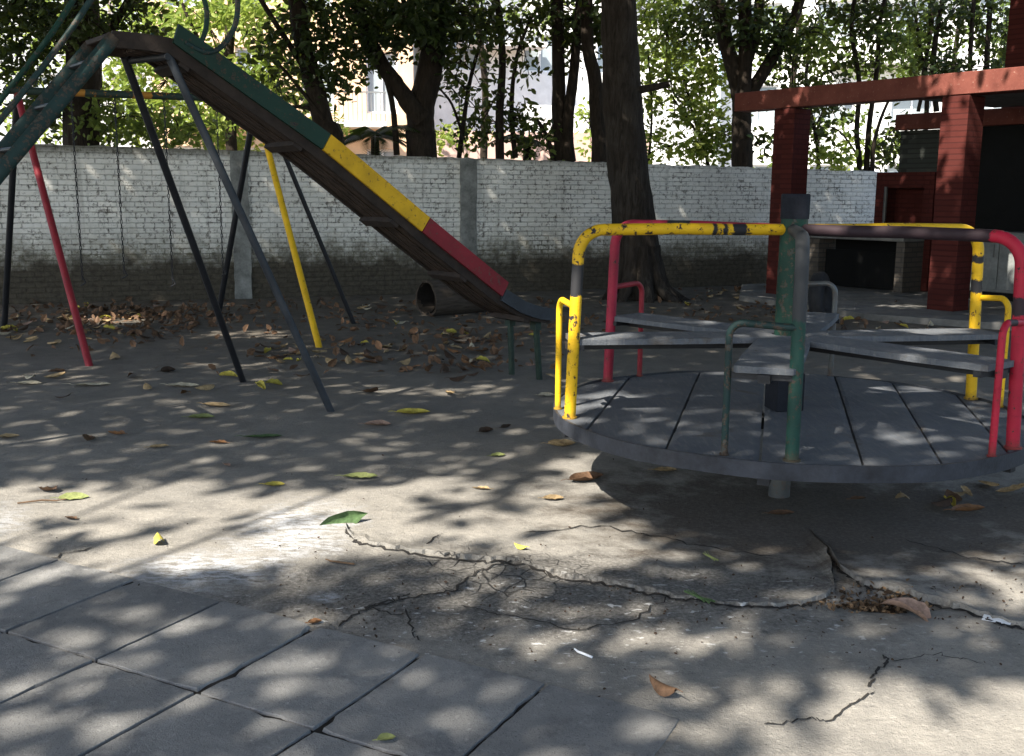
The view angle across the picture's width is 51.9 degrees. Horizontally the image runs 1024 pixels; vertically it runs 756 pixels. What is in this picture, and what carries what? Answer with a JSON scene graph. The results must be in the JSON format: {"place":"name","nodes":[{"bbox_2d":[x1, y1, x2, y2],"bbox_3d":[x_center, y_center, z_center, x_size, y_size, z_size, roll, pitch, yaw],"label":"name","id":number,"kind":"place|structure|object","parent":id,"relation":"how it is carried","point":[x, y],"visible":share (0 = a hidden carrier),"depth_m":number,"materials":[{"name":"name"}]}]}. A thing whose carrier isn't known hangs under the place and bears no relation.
{"place":"outdoors","nodes":[
{"label":"outdoors","id":0,"kind":"place"},
{"bbox_2d":[0,545,678,755],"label":"paving","id":1,"kind":"structure","parent":0,"point":[57,698],"depth_m":3.20,"materials":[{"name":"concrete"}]},
{"bbox_2d":[305,618,321,622],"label":"fallen leaf","id":2,"kind":"object","parent":1,"relation":"on","point":[314,620],"visible":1,"depth_m":3.73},
{"bbox_2d":[372,733,395,740],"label":"fallen leaf","id":3,"kind":"object","parent":1,"relation":"on","point":[385,736],"visible":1,"depth_m":2.91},
{"bbox_2d":[0,286,1023,755],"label":"ground","id":4,"kind":"structure","parent":0,"point":[206,514],"depth_m":4.96,"materials":[{"name":"concrete"}]},
{"bbox_2d":[0,433,19,436],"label":"fallen leaf","id":5,"kind":"object","parent":4,"relation":"on","point":[8,435],"visible":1,"depth_m":6.49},
{"bbox_2d":[10,380,41,383],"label":"fallen leaf","id":6,"kind":"object","parent":4,"relation":"on","point":[29,382],"visible":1,"depth_m":8.30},
{"bbox_2d":[17,498,65,503],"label":"twig","id":7,"kind":"object","parent":4,"relation":"on","point":[39,500],"visible":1,"depth_m":5.12,"materials":[{"name":"brown wood"}]},
{"bbox_2d":[38,486,56,490],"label":"fallen leaf","id":8,"kind":"object","parent":4,"relation":"on","point":[47,488],"visible":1,"depth_m":5.30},
{"bbox_2d":[44,372,65,376],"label":"fallen leaf","id":9,"kind":"object","parent":4,"relation":"on","point":[57,374],"visible":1,"depth_m":8.56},
{"bbox_2d":[52,492,88,499],"bbox_3d":[-2.183,0.585,5.188,0.182,0.023,0.065,-3,30,-17],"label":"fallen leaf","id":10,"kind":"object","parent":4,"relation":"on","point":[72,495],"visible":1,"depth_m":5.21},
{"bbox_2d":[0,0,152,147],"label":"apartment building","id":11,"kind":"structure","parent":4,"relation":"on","point":[10,96],"depth_m":35.70,"materials":[{"name":"white concrete"}]},
{"bbox_2d":[114,75,146,114],"bbox_3d":[-12.884,-9.566,35.683,1.200,1.400,0.070,1,10,4],"label":"window","id":12,"kind":"structure","parent":11,"relation":"in","point":[137,77],"depth_m":35.64,"materials":[{"name":"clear glass"}]},
{"bbox_2d":[64,382,110,385],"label":"fallen leaf","id":13,"kind":"object","parent":4,"relation":"on","point":[102,383],"visible":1,"depth_m":8.23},
{"bbox_2d":[82,434,95,440],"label":"fallen leaf","id":14,"kind":"object","parent":4,"relation":"on","point":[88,437],"visible":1,"depth_m":6.43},
{"bbox_2d":[109,352,119,359],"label":"fallen leaf","id":15,"kind":"object","parent":4,"relation":"on","point":[114,355],"visible":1,"depth_m":9.62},
{"bbox_2d":[0,0,240,149],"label":"leafy tree","id":16,"kind":"object","parent":4,"relation":"on","point":[90,129],"visible":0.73,"depth_m":15.70,"materials":[{"name":"green plant"}]},
{"bbox_2d":[0,0,306,150],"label":"bright tree","id":17,"kind":"object","parent":4,"relation":"on","point":[222,18],"visible":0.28,"depth_m":22.91,"materials":[{"name":"green plant"}]},
{"bbox_2d":[154,532,163,543],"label":"fallen leaf","id":18,"kind":"object","parent":4,"relation":"on","point":[157,536],"visible":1,"depth_m":4.56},
{"bbox_2d":[157,366,174,371],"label":"fallen leaf","id":19,"kind":"object","parent":4,"relation":"on","point":[167,369],"visible":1,"depth_m":8.91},
{"bbox_2d":[1,86,355,365],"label":"swing frame","id":20,"kind":"object","parent":4,"relation":"on","point":[18,111],"visible":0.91,"depth_m":10.62,"materials":[{"name":"black paint"}]},
{"bbox_2d":[162,382,197,386],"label":"fallen leaf","id":21,"kind":"object","parent":4,"relation":"on","point":[181,384],"visible":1,"depth_m":8.23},
{"bbox_2d":[182,413,214,417],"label":"fallen leaf","id":22,"kind":"object","parent":4,"relation":"on","point":[203,415],"visible":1,"depth_m":7.11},
{"bbox_2d":[195,384,214,389],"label":"fallen leaf","id":23,"kind":"object","parent":4,"relation":"on","point":[207,387],"visible":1,"depth_m":8.08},
{"bbox_2d":[57,0,352,151],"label":"bright tree","id":24,"kind":"object","parent":4,"relation":"on","point":[222,146],"visible":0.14,"depth_m":24.54,"materials":[{"name":"green plant"}]},
{"bbox_2d":[200,402,229,405],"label":"fallen leaf","id":25,"kind":"object","parent":4,"relation":"on","point":[216,404],"visible":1,"depth_m":7.49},
{"bbox_2d":[219,371,237,376],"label":"fallen leaf","id":26,"kind":"object","parent":4,"relation":"on","point":[228,373],"visible":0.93,"depth_m":8.64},
{"bbox_2d":[237,434,281,436],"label":"fallen leaf","id":27,"kind":"object","parent":4,"relation":"on","point":[267,435],"visible":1,"depth_m":6.55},
{"bbox_2d":[255,380,265,389],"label":"fallen leaf","id":28,"kind":"object","parent":4,"relation":"on","point":[260,383],"visible":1,"depth_m":8.18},
{"bbox_2d":[259,481,284,485],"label":"fallen leaf","id":29,"kind":"object","parent":4,"relation":"on","point":[273,483],"visible":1,"depth_m":5.47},
{"bbox_2d":[265,378,282,384],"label":"fallen leaf","id":30,"kind":"object","parent":4,"relation":"on","point":[275,381],"visible":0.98,"depth_m":8.31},
{"bbox_2d":[0,0,555,411],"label":"playground slide","id":31,"kind":"object","parent":4,"relation":"on","point":[188,62],"visible":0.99,"depth_m":6.99,"materials":[{"name":"green metal"}]},
{"bbox_2d":[148,0,412,155],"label":"apartment building","id":32,"kind":"structure","parent":4,"relation":"on","point":[370,108],"depth_m":33.16,"materials":[{"name":"white concrete"}]},
{"bbox_2d":[166,0,198,7],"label":"window","id":33,"kind":"structure","parent":32,"relation":"in","point":[193,4],"depth_m":31.92,"materials":[{"name":"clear glass"}]},
{"bbox_2d":[174,146,203,149],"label":"window","id":34,"kind":"structure","parent":32,"relation":"in","point":[185,147],"depth_m":32.58,"materials":[{"name":"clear glass"}]},
{"bbox_2d":[235,47,265,85],"bbox_3d":[-8.043,-9.255,32.639,1.000,1.900,0.070,-1,10,-11],"label":"window","id":35,"kind":"structure","parent":32,"relation":"in","point":[236,49],"depth_m":32.47,"materials":[{"name":"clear glass"}]},
{"bbox_2d":[302,52,334,112],"bbox_3d":[-6.093,-9.306,33.008,1.000,1.900,0.070,-1,10,-11],"label":"window","id":36,"kind":"structure","parent":32,"relation":"in","point":[332,99],"depth_m":33.16,"materials":[{"name":"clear glass"}]},
{"bbox_2d":[367,149,394,155],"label":"window","id":37,"kind":"structure","parent":32,"relation":"in","point":[390,152],"depth_m":33.76,"materials":[{"name":"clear glass"}]},
{"bbox_2d":[366,52,397,113],"bbox_3d":[-4.143,-9.357,33.378,1.000,1.900,0.070,-1,10,-11],"label":"window","id":38,"kind":"structure","parent":32,"relation":"in","point":[374,81],"depth_m":33.42,"materials":[{"name":"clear glass"}]},
{"bbox_2d":[236,0,401,144],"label":"leaning tree","id":39,"kind":"object","parent":4,"relation":"on","point":[302,49],"visible":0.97,"depth_m":16.04,"materials":[{"name":"green plant"}]},
{"bbox_2d":[325,559,354,564],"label":"twig","id":40,"kind":"object","parent":4,"relation":"on","point":[334,561],"visible":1,"depth_m":4.30,"materials":[{"name":"brown wood"}]},
{"bbox_2d":[319,511,367,525],"bbox_3d":[-0.804,0.665,4.814,0.304,0.074,0.039,-18,-20,-17],"label":"fallen leaf","id":41,"kind":"object","parent":4,"relation":"on","point":[355,517],"visible":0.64,"depth_m":4.84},
{"bbox_2d":[334,472,377,477],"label":"fallen leaf","id":42,"kind":"object","parent":4,"relation":"on","point":[362,475],"visible":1,"depth_m":5.64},
{"bbox_2d":[358,420,390,424],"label":"fallen leaf","id":43,"kind":"object","parent":4,"relation":"on","point":[378,422],"visible":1,"depth_m":6.91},
{"bbox_2d":[344,125,438,155],"bbox_3d":[-2.176,-2.805,17.376,1.939,2.721,1.743,9,13,40],"label":"palm","id":44,"kind":"object","parent":4,"relation":"on","point":[376,137],"visible":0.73,"depth_m":16.87,"materials":[{"name":"green plant"}]},
{"bbox_2d":[395,408,429,413],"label":"fallen leaf","id":45,"kind":"object","parent":4,"relation":"on","point":[412,410],"visible":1,"depth_m":7.29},
{"bbox_2d":[409,325,417,334],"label":"fallen leaf","id":46,"kind":"object","parent":4,"relation":"on","point":[413,329],"visible":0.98,"depth_m":11.45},
{"bbox_2d":[319,0,524,156],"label":"forked tree","id":47,"kind":"object","parent":4,"relation":"on","point":[428,25],"visible":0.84,"depth_m":16.62,"materials":[{"name":"green plant"}]},
{"bbox_2d":[0,144,882,304],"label":"brick wall","id":48,"kind":"structure","parent":4,"relation":"on","point":[520,225],"depth_m":15.50,"materials":[{"name":"brick"}]},
{"bbox_2d":[440,362,448,372],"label":"fallen leaf","id":49,"kind":"object","parent":4,"relation":"on","point":[444,367],"visible":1,"depth_m":8.91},
{"bbox_2d":[444,349,455,358],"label":"fallen leaf","id":50,"kind":"object","parent":4,"relation":"on","point":[448,355],"visible":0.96,"depth_m":9.78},
{"bbox_2d":[415,280,484,315],"bbox_3d":[-0.701,-1.044,13.463,1.009,0.474,0.482,-7,13,-38],"label":"pipe","id":51,"kind":"object","parent":4,"relation":"on","point":[436,297],"visible":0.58,"depth_m":13.23,"materials":[{"name":"concrete"}]},
{"bbox_2d":[446,374,466,381],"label":"fallen leaf","id":52,"kind":"object","parent":4,"relation":"on","point":[457,379],"visible":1,"depth_m":8.57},
{"bbox_2d":[0,286,928,373],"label":"leaf litter","id":53,"kind":"object","parent":4,"relation":"on","point":[493,350],"visible":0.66,"depth_m":12.09,"materials":[{"name":"plant"}]},
{"bbox_2d":[477,426,492,431],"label":"fallen leaf","id":54,"kind":"object","parent":4,"relation":"on","point":[485,429],"visible":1,"depth_m":6.76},
{"bbox_2d":[437,0,569,160],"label":"slender tree","id":55,"kind":"object","parent":4,"relation":"on","point":[512,120],"visible":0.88,"depth_m":17.65,"materials":[{"name":"green plant"}]},
{"bbox_2d":[308,0,716,161],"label":"leafy tree","id":56,"kind":"object","parent":4,"relation":"on","point":[580,112],"visible":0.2,"depth_m":24.28,"materials":[{"name":"green plant"}]},
{"bbox_2d":[488,134,549,159],"bbox_3d":[0.294,-3.040,18.958,1.162,2.675,1.253,5,11,26],"label":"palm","id":57,"kind":"object","parent":4,"relation":"on","point":[526,156],"visible":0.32,"depth_m":18.71,"materials":[{"name":"green plant"}]},
{"bbox_2d":[22,391,1023,696],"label":"grit","id":58,"kind":"object","parent":4,"relation":"on","point":[652,597],"visible":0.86,"depth_m":3.87,"materials":[{"name":"gravel"}]},
{"bbox_2d":[53,525,1023,724],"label":"ground cracks","id":59,"kind":"object","parent":4,"relation":"on","point":[885,663],"visible":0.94,"depth_m":3.97,"materials":[{"name":"concrete"}]},
{"bbox_2d":[436,130,648,161],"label":"house","id":60,"kind":"structure","parent":4,"relation":"on","point":[447,151],"depth_m":27.20,"materials":[{"name":"paint"}]},
{"bbox_2d":[536,392,553,395],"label":"fallen leaf","id":61,"kind":"object","parent":4,"relation":"on","point":[546,394],"visible":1,"depth_m":7.96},
{"bbox_2d":[539,494,562,498],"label":"fallen leaf","id":62,"kind":"object","parent":4,"relation":"on","point":[552,496],"visible":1,"depth_m":5.28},
{"bbox_2d":[506,0,601,161],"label":"twin trunk tree","id":63,"kind":"object","parent":4,"relation":"on","point":[563,98],"visible":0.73,"depth_m":17.87,"materials":[{"name":"brown plant"}]},
{"bbox_2d":[544,439,575,445],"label":"fallen leaf","id":64,"kind":"object","parent":4,"relation":"on","point":[560,442],"visible":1,"depth_m":6.33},
{"bbox_2d":[413,0,718,165],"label":"apartment building","id":65,"kind":"structure","parent":4,"relation":"on","point":[542,96],"depth_m":37.54,"materials":[{"name":"paint"}]},
{"bbox_2d":[450,36,480,69],"bbox_3d":[-1.642,-11.494,36.998,1.200,1.300,0.070,-1,10,-11],"label":"window","id":66,"kind":"structure","parent":65,"relation":"in","point":[471,56],"depth_m":37.06,"materials":[{"name":"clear glass"}]},
{"bbox_2d":[524,34,551,71],"bbox_3d":[0.983,-11.561,37.490,1.200,1.300,0.070,-1,10,-11],"label":"window","id":67,"kind":"structure","parent":65,"relation":"in","point":[544,56],"depth_m":37.54,"materials":[{"name":"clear glass"}]},
{"bbox_2d":[597,46,601,73],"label":"window","id":68,"kind":"structure","parent":65,"relation":"in","point":[598,55],"depth_m":37.95,"materials":[{"name":"glass"}]},
{"bbox_2d":[669,41,698,75],"bbox_3d":[6.235,-11.697,38.475,1.200,1.300,0.070,-1,10,-11],"label":"window","id":69,"kind":"structure","parent":65,"relation":"in","point":[670,41],"depth_m":38.51,"materials":[{"name":"glass"}]},
{"bbox_2d":[561,471,602,480],"bbox_3d":[0.384,0.533,5.630,0.106,0.037,0.280,9,13,42],"label":"fallen leaf","id":70,"kind":"object","parent":4,"relation":"on","point":[585,476],"visible":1,"depth_m":5.67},
{"bbox_2d":[346,524,834,606],"bbox_3d":[0.297,0.740,4.597,2.241,0.086,1.470,0,10,0],"label":"cement topping","id":71,"kind":"object","parent":4,"relation":"on","point":[810,550],"visible":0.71,"depth_m":4.18,"materials":[{"name":"concrete"}]},
{"bbox_2d":[565,0,652,161],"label":"slender tree","id":72,"kind":"object","parent":4,"relation":"on","point":[590,25],"visible":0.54,"depth_m":17.34,"materials":[{"name":"brown plant"}]},
{"bbox_2d":[601,0,689,302],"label":"shade tree","id":73,"kind":"object","parent":4,"relation":"on","point":[640,256],"visible":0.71,"depth_m":14.88,"materials":[{"name":"brown plant"}]},
{"bbox_2d":[647,467,676,470],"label":"fallen leaf","id":74,"kind":"object","parent":4,"relation":"on","point":[664,468],"visible":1,"depth_m":5.90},
{"bbox_2d":[649,674,681,696],"bbox_3d":[0.466,0.939,3.188,0.045,0.040,0.150,-7,12,-35],"label":"fallen leaf","id":75,"kind":"object","parent":4,"relation":"on","point":[662,689],"visible":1,"depth_m":3.18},
{"bbox_2d":[684,589,714,603],"bbox_3d":[0.696,0.811,3.912,0.052,0.029,0.115,-9,14,-43],"label":"grass tuft","id":76,"kind":"object","parent":4,"relation":"on","point":[703,599],"visible":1,"depth_m":3.91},
{"bbox_2d":[636,0,774,166],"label":"tree","id":77,"kind":"object","parent":4,"relation":"on","point":[702,144],"visible":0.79,"depth_m":19.42,"materials":[{"name":"green plant"}]},
{"bbox_2d":[672,0,859,167],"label":"forked tree","id":78,"kind":"object","parent":4,"relation":"on","point":[747,25],"visible":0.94,"depth_m":18.10,"materials":[{"name":"green plant"}]},
{"bbox_2d":[764,509,793,513],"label":"fallen leaf","id":79,"kind":"object","parent":4,"relation":"on","point":[779,511],"visible":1,"depth_m":5.14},
{"bbox_2d":[553,194,1023,498],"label":"merry go round","id":80,"kind":"object","parent":4,"relation":"on","point":[898,432],"visible":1,"depth_m":5.05,"materials":[{"name":"paint"}]},
{"bbox_2d":[808,272,831,312],"bbox_3d":[3.681,-0.933,12.542,0.167,0.668,0.668,-1,8,29],"label":"tyre","id":81,"kind":"object","parent":4,"relation":"on","point":[819,298],"visible":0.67,"depth_m":12.31,"materials":[{"name":"rubber"}]},
{"bbox_2d":[774,0,929,171],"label":"multi stem tree","id":82,"kind":"object","parent":4,"relation":"on","point":[877,29],"visible":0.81,"depth_m":19.86,"materials":[{"name":"green plant"}]},
{"bbox_2d":[718,0,1009,171],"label":"apartment building","id":83,"kind":"structure","parent":4,"relation":"on","point":[765,119],"depth_m":39.68,"materials":[{"name":"paint"}]},
{"bbox_2d":[751,85,777,124],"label":"window","id":84,"kind":"structure","parent":83,"relation":"in","point":[759,118],"depth_m":40.66,"materials":[{"name":"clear glass"}]},
{"bbox_2d":[751,3,781,32],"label":"window","id":85,"kind":"structure","parent":83,"relation":"in","point":[777,4],"depth_m":39.95,"materials":[{"name":"glass"}]},
{"bbox_2d":[810,165,849,170],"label":"window","id":86,"kind":"structure","parent":83,"relation":"in","point":[823,166],"depth_m":40.45,"materials":[{"name":"glass"}]},
{"bbox_2d":[813,84,853,124],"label":"window","id":87,"kind":"structure","parent":83,"relation":"in","point":[851,107],"depth_m":40.06,"materials":[{"name":"glass"}]},
{"bbox_2d":[818,1,859,42],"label":"window","id":88,"kind":"structure","parent":83,"relation":"in","point":[850,2],"depth_m":39.55,"materials":[{"name":"glass"}]},
{"bbox_2d":[890,100,932,123],"bbox_3d":[14.981,-10.276,39.411,1.500,1.500,0.070,3,10,13],"label":"window","id":89,"kind":"structure","parent":83,"relation":"in","point":[910,106],"depth_m":39.49,"materials":[{"name":"glass"}]},
{"bbox_2d":[897,0,939,36],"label":"window","id":90,"kind":"structure","parent":83,"relation":"in","point":[916,1],"depth_m":38.88,"materials":[{"name":"glass"}]},
{"bbox_2d":[977,0,1009,37],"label":"window","id":91,"kind":"structure","parent":83,"relation":"in","point":[982,1],"depth_m":38.33,"materials":[{"name":"glass"}]},
{"bbox_2d":[735,0,1009,170],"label":"leafy tree","id":92,"kind":"object","parent":4,"relation":"on","point":[823,59],"visible":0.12,"depth_m":24.07,"materials":[{"name":"green plant"}]},
{"bbox_2d":[787,578,960,613],"bbox_3d":[1.354,0.843,3.984,0.792,0.068,0.323,-2,10,-13],"label":"leaf debris","id":93,"kind":"object","parent":4,"relation":"on","point":[866,605],"visible":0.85,"depth_m":3.98,"materials":[{"name":"plant"}]},
{"bbox_2d":[895,491,909,498],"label":"fallen leaf","id":94,"kind":"object","parent":4,"relation":"on","point":[899,495],"visible":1,"depth_m":5.40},
{"bbox_2d":[880,598,930,621],"bbox_3d":[1.455,0.841,3.802,0.237,0.056,0.109,20,11,27],"label":"fallen leaf","id":95,"kind":"object","parent":4,"relation":"on","point":[919,609],"visible":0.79,"depth_m":3.82,"materials":[{"name":"plant"}]},
{"bbox_2d":[810,529,1023,626],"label":"cement topping","id":96,"kind":"object","parent":4,"relation":"on","point":[918,591],"visible":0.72,"depth_m":4.03,"materials":[{"name":"concrete"}]},
{"bbox_2d":[871,0,984,112],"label":"slender tree","id":97,"kind":"object","parent":4,"relation":"on","point":[929,28],"visible":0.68,"depth_m":20.59,"materials":[{"name":"green plant"}]},
{"bbox_2d":[931,495,957,506],"bbox_3d":[2.163,0.619,5.266,0.167,0.038,0.060,-10,13,-19],"label":"fallen leaf","id":98,"kind":"object","parent":4,"relation":"on","point":[944,503],"visible":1,"depth_m":5.25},
{"bbox_2d":[943,495,955,506],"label":"fallen leaf","id":99,"kind":"object","parent":4,"relation":"on","point":[953,503],"visible":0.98,"depth_m":5.28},
{"bbox_2d":[945,489,961,501],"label":"fallen leaf","id":100,"kind":"object","parent":4,"relation":"on","point":[951,493],"visible":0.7,"depth_m":5.42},
{"bbox_2d":[912,0,1009,75],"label":"slender tree","id":101,"kind":"object","parent":4,"relation":"on","point":[985,40],"visible":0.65,"depth_m":20.22,"materials":[{"name":"green plant"}]},
{"bbox_2d":[945,503,984,510],"bbox_3d":[2.236,0.642,5.194,0.242,0.030,0.075,-3,10,-17],"label":"fallen leaf","id":102,"kind":"object","parent":4,"relation":"on","point":[966,507],"visible":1,"depth_m":5.21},
{"bbox_2d":[961,486,972,495],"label":"fallen leaf","id":103,"kind":"object","parent":4,"relation":"on","point":[965,488],"visible":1,"depth_m":5.50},
{"bbox_2d":[978,480,999,485],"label":"fallen leaf","id":104,"kind":"object","parent":4,"relation":"on","point":[990,483],"visible":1,"depth_m":5.59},
{"bbox_2d":[982,614,1010,624],"bbox_3d":[1.740,0.867,3.772,0.095,0.011,0.040,7,12,34],"label":"paper scrap","id":105,"kind":"object","parent":4,"relation":"on","point":[1002,621],"visible":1,"depth_m":3.77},
{"bbox_2d":[996,483,1023,491],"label":"fallen leaf","id":106,"kind":"object","parent":4,"relation":"on","point":[1013,487],"visible":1,"depth_m":5.49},
{"bbox_2d":[715,51,721,164],"label":"sky","id":107,"kind":"structure","parent":0,"point":[719,90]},
{"bbox_2d":[739,284,1012,330],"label":"concrete floor","id":108,"kind":"structure","parent":0,"point":[876,304],"depth_m":13.82,"materials":[{"name":"concrete"}]},
{"bbox_2d":[808,236,923,292],"bbox_3d":[5.533,-1.858,16.689,0.620,0.836,1.870,-7,12,-36],"label":"cooking counter","id":109,"kind":"object","parent":108,"relation":"on","point":[894,264],"visible":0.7,"depth_m":16.46,"materials":[{"name":"concrete"}]},
{"bbox_2d":[734,66,1023,311],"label":"red pavilion","id":110,"kind":"structure","parent":108,"relation":"on","point":[968,148],"depth_m":14.62,"materials":[{"name":"brick"}]},
{"bbox_2d":[874,172,936,291],"bbox_3d":[6.178,-2.296,16.428,0.432,1.800,1.000,-7,12,-36],"label":"brick grill","id":111,"kind":"object","parent":108,"relation":"on","point":[894,203],"visible":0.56,"depth_m":16.40,"materials":[{"name":"brick"}]},
{"bbox_2d":[1001,0,1023,107],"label":"chimney","id":112,"kind":"object","parent":108,"relation":"on","point":[1015,48],"depth_m":15.30,"materials":[{"name":"red brick"}]},
{"bbox_2d":[969,231,1023,301],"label":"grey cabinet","id":113,"kind":"object","parent":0,"point":[998,270],"visible":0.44,"depth_m":14.71,"materials":[{"name":"metal"}]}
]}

